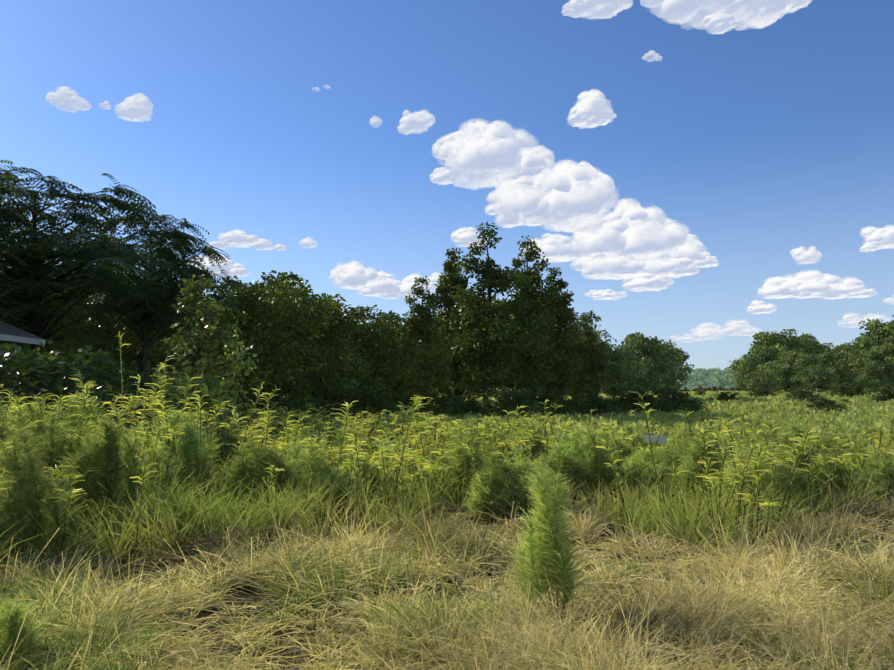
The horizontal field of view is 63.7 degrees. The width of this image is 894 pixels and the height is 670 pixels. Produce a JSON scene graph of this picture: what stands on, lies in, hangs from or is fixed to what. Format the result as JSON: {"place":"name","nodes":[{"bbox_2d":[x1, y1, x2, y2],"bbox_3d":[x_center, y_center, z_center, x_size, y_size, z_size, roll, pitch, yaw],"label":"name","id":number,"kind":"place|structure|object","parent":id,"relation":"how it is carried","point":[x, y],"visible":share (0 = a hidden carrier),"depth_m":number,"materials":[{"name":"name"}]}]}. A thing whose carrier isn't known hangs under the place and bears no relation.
{"place":"outdoors","nodes":[
{"label":"outdoors","id":0,"kind":"place"},
{"bbox_2d":[0,0,893,371],"label":"sky","id":1,"kind":"structure","parent":0,"point":[771,141],"materials":[{"name":"blue"}]},
{"bbox_2d":[0,386,893,669],"bbox_3d":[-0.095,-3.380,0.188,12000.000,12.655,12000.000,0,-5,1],"label":"field ground","id":2,"kind":"structure","parent":0,"point":[247,596],"depth_m":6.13,"materials":[{"name":"plant"}]},
{"bbox_2d":[0,321,45,360],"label":"house","id":3,"kind":"structure","parent":2,"relation":"on","point":[9,334],"depth_m":26.56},
{"bbox_2d":[0,206,74,313],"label":"frond tree","id":4,"kind":"object","parent":2,"relation":"on","point":[1,213],"visible":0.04,"depth_m":30.53,"materials":[{"name":"green plant"}]},
{"bbox_2d":[0,283,77,353],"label":"round tree","id":5,"kind":"object","parent":2,"relation":"on","point":[42,317],"depth_m":35.33,"materials":[{"name":"green plant"}]},
{"bbox_2d":[0,273,132,369],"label":"round tree","id":6,"kind":"object","parent":2,"relation":"on","point":[62,349],"visible":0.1,"depth_m":35.65,"materials":[{"name":"green plant"}]},
{"bbox_2d":[0,352,132,428],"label":"shrub","id":7,"kind":"object","parent":2,"relation":"on","point":[10,386],"visible":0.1,"depth_m":16.04,"materials":[{"name":"green plant"}]},
{"bbox_2d":[0,340,144,428],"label":"shrub","id":8,"kind":"object","parent":2,"relation":"on","point":[66,381],"visible":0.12,"depth_m":18.08,"materials":[{"name":"green plant"}]},
{"bbox_2d":[0,342,147,430],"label":"shrub","id":9,"kind":"object","parent":2,"relation":"on","point":[43,386],"visible":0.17,"depth_m":17.15,"materials":[{"name":"green plant"}]},
{"bbox_2d":[4,354,170,426],"bbox_3d":[-11.875,2.357,23.003,5.684,3.454,6.800,-2,-5,18],"label":"shrub","id":10,"kind":"object","parent":2,"relation":"on","point":[105,380],"visible":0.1,"depth_m":23.59,"materials":[{"name":"green plant"}]},
{"bbox_2d":[43,362,143,403],"bbox_3d":[-11.901,2.300,21.539,5.329,3.238,6.375,-1,-5,9],"label":"shrub","id":11,"kind":"object","parent":2,"relation":"on","point":[128,378],"visible":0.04,"depth_m":22.59,"materials":[{"name":"green plant"}]},
{"bbox_2d":[0,160,214,358],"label":"frond tree","id":12,"kind":"object","parent":2,"relation":"on","point":[27,268],"visible":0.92,"depth_m":29.59,"materials":[{"name":"green plant"}]},
{"bbox_2d":[24,273,204,390],"bbox_3d":[-18.779,0.832,40.538,11.338,9.164,12.356,2,-5,-23],"label":"round tree","id":13,"kind":"object","parent":2,"relation":"on","point":[104,348],"visible":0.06,"depth_m":37.86,"materials":[{"name":"green plant"}]},
{"bbox_2d":[116,383,157,393],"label":"shrub","id":14,"kind":"object","parent":2,"relation":"on","point":[127,386],"depth_m":39.34,"materials":[{"name":"green plant"}]},
{"bbox_2d":[41,211,251,398],"bbox_3d":[-13.823,-0.371,33.516,8.881,10.443,8.243,2,-5,-24],"label":"frond tree","id":15,"kind":"object","parent":2,"relation":"on","point":[182,270],"visible":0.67,"depth_m":32.83,"materials":[{"name":"green plant"}]},
{"bbox_2d":[78,292,259,395],"bbox_3d":[-15.697,1.201,40.928,8.221,8.592,9.713,-4,-6,41],"label":"round tree","id":16,"kind":"object","parent":2,"relation":"on","point":[152,349],"visible":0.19,"depth_m":38.79,"materials":[{"name":"green plant"}]},
{"bbox_2d":[137,382,221,416],"bbox_3d":[-13.461,3.771,35.979,4.365,3.176,5.221,-1,-5,15],"label":"shrub","id":17,"kind":"object","parent":2,"relation":"on","point":[148,388],"visible":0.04,"depth_m":35.73,"materials":[{"name":"green plant"}]},
{"bbox_2d":[140,271,258,433],"bbox_3d":[-6.392,0.913,18.881,2.834,5.294,3.240,2,-5,-28],"label":"tree sapling","id":18,"kind":"object","parent":2,"relation":"on","point":[185,347],"visible":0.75,"depth_m":18.82,"materials":[{"name":"green plant"}]},
{"bbox_2d":[156,275,328,403],"bbox_3d":[-13.586,1.109,44.557,11.873,9.547,10.049,1,-5,-16],"label":"round tree","id":19,"kind":"object","parent":2,"relation":"on","point":[243,300],"visible":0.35,"depth_m":42.63,"materials":[{"name":"green plant"}]},
{"bbox_2d":[216,385,285,427],"bbox_3d":[-11.879,4.497,42.863,4.683,3.031,5.603,0,-5,-5],"label":"shrub","id":20,"kind":"object","parent":2,"relation":"on","point":[252,397],"visible":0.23,"depth_m":42.11,"materials":[{"name":"green plant"}]},
{"bbox_2d":[239,374,323,425],"bbox_3d":[-10.906,4.415,45.296,7.548,3.840,6.310,3,-6,-36],"label":"shrub","id":21,"kind":"object","parent":2,"relation":"on","point":[298,394],"visible":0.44,"depth_m":44.03,"materials":[{"name":"green plant"}]},
{"bbox_2d":[203,270,369,398],"bbox_3d":[-11.164,0.913,47.400,13.075,10.567,14.249,-1,-5,17],"label":"round tree","id":22,"kind":"object","parent":2,"relation":"on","point":[302,295],"visible":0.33,"depth_m":44.88,"materials":[{"name":"green plant"}]},
{"bbox_2d":[275,396,339,425],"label":"shrub","id":23,"kind":"object","parent":2,"relation":"on","point":[319,401],"visible":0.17,"depth_m":45.05,"materials":[{"name":"green plant"}]},
{"bbox_2d":[280,297,376,399],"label":"round tree","id":24,"kind":"object","parent":2,"relation":"on","point":[327,368],"visible":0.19,"depth_m":48.26,"materials":[{"name":"green plant"}]},
{"bbox_2d":[298,378,373,418],"bbox_3d":[-7.613,4.693,47.934,5.614,3.708,6.716,-1,-5,13],"label":"shrub","id":25,"kind":"object","parent":2,"relation":"on","point":[328,393],"visible":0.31,"depth_m":46.95,"materials":[{"name":"green plant"}]},
{"bbox_2d":[294,305,420,395],"bbox_3d":[-7.092,2.143,51.816,9.366,8.898,11.066,2,-5,-18],"label":"round tree","id":26,"kind":"object","parent":2,"relation":"on","point":[380,329],"visible":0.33,"depth_m":50.09,"materials":[{"name":"green plant"}]},
{"bbox_2d":[329,384,402,418],"bbox_3d":[-5.275,4.845,47.358,4.810,3.225,5.755,0,-5,0],"label":"shrub","id":27,"kind":"object","parent":2,"relation":"on","point":[380,403],"visible":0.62,"depth_m":46.50,"materials":[{"name":"green plant"}]},
{"bbox_2d":[350,314,456,399],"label":"round tree","id":28,"kind":"object","parent":2,"relation":"on","point":[422,375],"visible":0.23,"depth_m":53.53,"materials":[{"name":"green plant"}]},
{"bbox_2d":[361,392,445,418],"bbox_3d":[-3.426,5.396,50.424,5.191,2.750,6.210,3,-6,-32],"label":"shrub","id":29,"kind":"object","parent":2,"relation":"on","point":[407,398],"visible":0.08,"depth_m":49.60,"materials":[{"name":"green plant"}]},
{"bbox_2d":[398,274,454,406],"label":"tall tree","id":30,"kind":"object","parent":2,"relation":"on","point":[421,320],"visible":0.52,"depth_m":55.67,"materials":[{"name":"green plant"}]},
{"bbox_2d":[416,390,473,416],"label":"shrub","id":31,"kind":"object","parent":2,"relation":"on","point":[443,401],"visible":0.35,"depth_m":54.22,"materials":[{"name":"green plant"}]},
{"bbox_2d":[0,389,893,669],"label":"dog fennel","id":32,"kind":"object","parent":2,"relation":"on","point":[564,461],"visible":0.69,"depth_m":10.63,"materials":[{"name":"green plant"}]},
{"bbox_2d":[0,331,893,562],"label":"goldenrod stand","id":33,"kind":"object","parent":2,"relation":"on","point":[268,424],"visible":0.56,"depth_m":11.93,"materials":[{"name":"green plant"}]},
{"bbox_2d":[0,426,893,619],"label":"green tufts","id":34,"kind":"object","parent":2,"relation":"on","point":[159,516],"visible":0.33,"depth_m":8.76,"materials":[{"name":"green plant"}]},
{"bbox_2d":[423,247,478,406],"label":"tall tree","id":35,"kind":"object","parent":2,"relation":"on","point":[444,289],"visible":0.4,"depth_m":62.79,"materials":[{"name":"green plant"}]},
{"bbox_2d":[414,318,497,402],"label":"round tree","id":36,"kind":"object","parent":2,"relation":"on","point":[470,384],"depth_m":68.69,"materials":[{"name":"green plant"}]},
{"bbox_2d":[434,308,477,390],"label":"round tree","id":37,"kind":"object","parent":2,"relation":"on","point":[438,314],"depth_m":85.22,"materials":[{"name":"green plant"}]},
{"bbox_2d":[446,395,491,416],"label":"shrub","id":38,"kind":"object","parent":2,"relation":"on","point":[470,404],"visible":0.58,"depth_m":51.31,"materials":[{"name":"green plant"}]},
{"bbox_2d":[442,222,550,407],"bbox_3d":[3.021,-1.073,60.006,10.937,17.182,8.141,-2,-5,22],"label":"tall tree","id":39,"kind":"object","parent":2,"relation":"on","point":[494,328],"visible":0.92,"depth_m":59.10,"materials":[{"name":"green plant"}]},
{"bbox_2d":[480,385,546,417],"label":"shrub","id":40,"kind":"object","parent":2,"relation":"on","point":[506,402],"visible":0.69,"depth_m":54.58,"materials":[{"name":"green plant"}]},
{"bbox_2d":[481,330,562,398],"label":"round tree","id":41,"kind":"object","parent":2,"relation":"on","point":[511,385],"visible":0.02,"depth_m":70.95,"materials":[{"name":"green plant"}]},
{"bbox_2d":[496,235,565,399],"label":"tall tree","id":42,"kind":"object","parent":2,"relation":"on","point":[530,367],"visible":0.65,"depth_m":60.98,"materials":[{"name":"green plant"}]},
{"bbox_2d":[511,385,573,415],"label":"shrub","id":43,"kind":"object","parent":2,"relation":"on","point":[555,398],"visible":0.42,"depth_m":59.53,"materials":[{"name":"green plant"}]},
{"bbox_2d":[493,327,620,401],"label":"round tree","id":44,"kind":"object","parent":2,"relation":"on","point":[610,348],"depth_m":71.47,"materials":[{"name":"green plant"}]},
{"bbox_2d":[534,266,596,396],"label":"tall tree","id":45,"kind":"object","parent":2,"relation":"on","point":[570,352],"visible":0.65,"depth_m":62.88,"materials":[{"name":"green plant"}]},
{"bbox_2d":[547,397,590,414],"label":"shrub","id":46,"kind":"object","parent":2,"relation":"on","point":[567,401],"visible":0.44,"depth_m":60.58,"materials":[{"name":"green plant"}]},
{"bbox_2d":[532,310,608,396],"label":"round tree","id":47,"kind":"object","parent":2,"relation":"on","point":[594,317],"depth_m":98.35,"materials":[{"name":"green plant"}]},
{"bbox_2d":[566,360,597,397],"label":"round tree","id":48,"kind":"object","parent":2,"relation":"on","point":[575,393],"visible":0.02,"depth_m":101.33,"materials":[{"name":"green plant"}]},
{"bbox_2d":[283,389,893,447],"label":"field weeds","id":49,"kind":"object","parent":2,"relation":"on","point":[859,414],"visible":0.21,"depth_m":59.87,"materials":[{"name":"green plant"}]},
{"bbox_2d":[568,393,622,415],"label":"shrub","id":50,"kind":"object","parent":2,"relation":"on","point":[598,404],"visible":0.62,"depth_m":59.92,"materials":[{"name":"green plant"}]},
{"bbox_2d":[570,312,621,399],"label":"tall tree","id":51,"kind":"object","parent":2,"relation":"on","point":[587,379],"visible":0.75,"depth_m":66.97,"materials":[{"name":"green plant"}]},
{"bbox_2d":[594,345,647,396],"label":"distant tree","id":52,"kind":"object","parent":2,"relation":"on","point":[623,360],"visible":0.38,"depth_m":97.60,"materials":[{"name":"green plant"}]},
{"bbox_2d":[602,385,670,413],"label":"shrub","id":53,"kind":"object","parent":2,"relation":"on","point":[632,397],"visible":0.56,"depth_m":67.12,"materials":[{"name":"green plant"}]},
{"bbox_2d":[614,332,683,394],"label":"distant tree","id":54,"kind":"object","parent":2,"relation":"on","point":[654,360],"visible":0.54,"depth_m":101.92,"materials":[{"name":"green plant"}]},
{"bbox_2d":[644,433,667,444],"bbox_3d":[5.715,3.217,19.665,0.660,1.035,0.108,-4,-6,39],"label":"sign","id":55,"kind":"object","parent":2,"relation":"on","point":[653,437],"visible":0.52,"depth_m":19.65,"materials":[{"name":"paint"}]},
{"bbox_2d":[654,342,694,398],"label":"distant tree","id":56,"kind":"object","parent":2,"relation":"on","point":[681,376],"visible":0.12,"depth_m":109.62,"materials":[{"name":"green plant"}]},
{"bbox_2d":[649,386,708,413],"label":"shrub","id":57,"kind":"object","parent":2,"relation":"on","point":[675,405],"visible":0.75,"depth_m":65.91,"materials":[{"name":"green plant"}]},
{"bbox_2d":[677,373,699,391],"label":"ridge tree","id":58,"kind":"object","parent":2,"relation":"on","point":[692,382],"visible":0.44,"depth_m":336.74,"materials":[{"name":"green plant"}]},
{"bbox_2d":[693,368,705,388],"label":"ridge tree","id":59,"kind":"object","parent":2,"relation":"on","point":[696,370],"visible":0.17,"depth_m":479.92,"materials":[{"name":"green plant"}]},
{"bbox_2d":[690,372,718,391],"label":"ridge tree","id":60,"kind":"object","parent":2,"relation":"on","point":[704,381],"visible":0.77,"depth_m":378.87,"materials":[{"name":"green plant"}]},
{"bbox_2d":[696,367,724,390],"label":"ridge tree","id":61,"kind":"object","parent":2,"relation":"on","point":[709,371],"visible":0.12,"depth_m":396.26,"materials":[{"name":"green plant"}]},
{"bbox_2d":[709,371,741,390],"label":"ridge tree","id":62,"kind":"object","parent":2,"relation":"on","point":[724,381],"visible":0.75,"depth_m":380.87,"materials":[{"name":"green plant"}]},
{"bbox_2d":[708,391,742,400],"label":"shrub","id":63,"kind":"object","parent":2,"relation":"on","point":[723,396],"visible":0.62,"depth_m":98.46,"materials":[{"name":"green plant"}]},
{"bbox_2d":[733,378,751,390],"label":"distant tree","id":64,"kind":"object","parent":2,"relation":"on","point":[741,384],"visible":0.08,"depth_m":158.80,"materials":[{"name":"green plant"}]},
{"bbox_2d":[724,345,789,388],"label":"distant tree","id":65,"kind":"object","parent":2,"relation":"on","point":[753,361],"visible":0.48,"depth_m":147.35,"materials":[{"name":"green plant"}]},
{"bbox_2d":[742,369,780,392],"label":"distant tree","id":66,"kind":"object","parent":2,"relation":"on","point":[760,379],"visible":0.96,"depth_m":132.73,"materials":[{"name":"green plant"}]},
{"bbox_2d":[748,387,777,396],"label":"shrub","id":67,"kind":"object","parent":2,"relation":"on","point":[762,391],"visible":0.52,"depth_m":118.48,"materials":[{"name":"green plant"}]},
{"bbox_2d":[739,328,823,389],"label":"distant tree","id":68,"kind":"object","parent":2,"relation":"on","point":[782,341],"visible":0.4,"depth_m":157.52,"materials":[{"name":"green plant"}]},
{"bbox_2d":[766,358,808,391],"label":"distant tree","id":69,"kind":"object","parent":2,"relation":"on","point":[784,372],"visible":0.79,"depth_m":135.28,"materials":[{"name":"green plant"}]},
{"bbox_2d":[768,349,825,391],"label":"distant tree","id":70,"kind":"object","parent":2,"relation":"on","point":[807,359],"visible":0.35,"depth_m":137.77,"materials":[{"name":"green plant"}]},
{"bbox_2d":[784,388,826,404],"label":"shrub","id":71,"kind":"object","parent":2,"relation":"on","point":[802,395],"visible":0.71,"depth_m":93.40,"materials":[{"name":"green plant"}]},
{"bbox_2d":[790,363,839,391],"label":"distant tree","id":72,"kind":"object","parent":2,"relation":"on","point":[821,376],"visible":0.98,"depth_m":129.63,"materials":[{"name":"green plant"}]},
{"bbox_2d":[800,332,830,354],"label":"distant tree","id":73,"kind":"object","parent":2,"relation":"on","point":[808,335],"visible":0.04,"depth_m":163.39,"materials":[{"name":"green plant"}]},
{"bbox_2d":[818,342,833,389],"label":"distant tree","id":74,"kind":"object","parent":2,"relation":"on","point":[826,344],"depth_m":173.23,"materials":[{"name":"green plant"}]},
{"bbox_2d":[806,396,849,412],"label":"shrub","id":75,"kind":"object","parent":2,"relation":"on","point":[828,403],"visible":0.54,"depth_m":73.56,"materials":[{"name":"green plant"}]},
{"bbox_2d":[814,349,854,388],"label":"distant tree","id":76,"kind":"object","parent":2,"relation":"on","point":[832,359],"visible":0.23,"depth_m":147.27,"materials":[{"name":"green plant"}]},
{"bbox_2d":[817,342,859,358],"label":"distant tree","id":77,"kind":"object","parent":2,"relation":"on","point":[843,347],"visible":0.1,"depth_m":155.93,"materials":[{"name":"green plant"}]},
{"bbox_2d":[830,359,857,390],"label":"distant tree","id":78,"kind":"object","parent":2,"relation":"on","point":[843,372],"visible":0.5,"depth_m":133.45,"materials":[{"name":"green plant"}]},
{"bbox_2d":[826,382,876,397],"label":"shrub","id":79,"kind":"object","parent":2,"relation":"on","point":[851,390],"visible":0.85,"depth_m":108.33,"materials":[{"name":"green plant"}]},
{"bbox_2d":[847,349,888,389],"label":"distant tree","id":80,"kind":"object","parent":2,"relation":"on","point":[856,369],"visible":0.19,"depth_m":138.41,"materials":[{"name":"green plant"}]},
{"bbox_2d":[848,324,890,386],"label":"distant tree","id":81,"kind":"object","parent":2,"relation":"on","point":[853,349],"visible":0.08,"depth_m":149.11,"materials":[{"name":"green plant"}]},
{"bbox_2d":[853,362,888,390],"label":"distant tree","id":82,"kind":"object","parent":2,"relation":"on","point":[876,379],"visible":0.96,"depth_m":128.71,"materials":[{"name":"green plant"}]},
{"bbox_2d":[851,342,893,388],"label":"distant tree","id":83,"kind":"object","parent":2,"relation":"on","point":[877,353],"visible":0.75,"depth_m":133.53,"materials":[{"name":"green plant"}]},
{"bbox_2d":[858,315,893,356],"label":"distant tree","id":84,"kind":"object","parent":2,"relation":"on","point":[888,329],"visible":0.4,"depth_m":144.68,"materials":[{"name":"green plant"}]},
{"bbox_2d":[863,387,893,403],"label":"shrub","id":85,"kind":"object","parent":2,"relation":"on","point":[884,394],"visible":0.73,"depth_m":88.67,"materials":[{"name":"green plant"}]},
{"bbox_2d":[884,355,893,386],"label":"distant tree","id":86,"kind":"object","parent":2,"relation":"on","point":[892,369],"visible":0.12,"depth_m":132.95,"materials":[{"name":"green plant"}]},
{"bbox_2d":[46,0,893,341],"bbox_3d":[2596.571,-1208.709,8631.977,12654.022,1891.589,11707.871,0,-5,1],"label":"cloud","id":87,"kind":"structure","parent":0,"point":[528,178],"depth_m":7156.92,"materials":[{"name":"white"}]}
]}

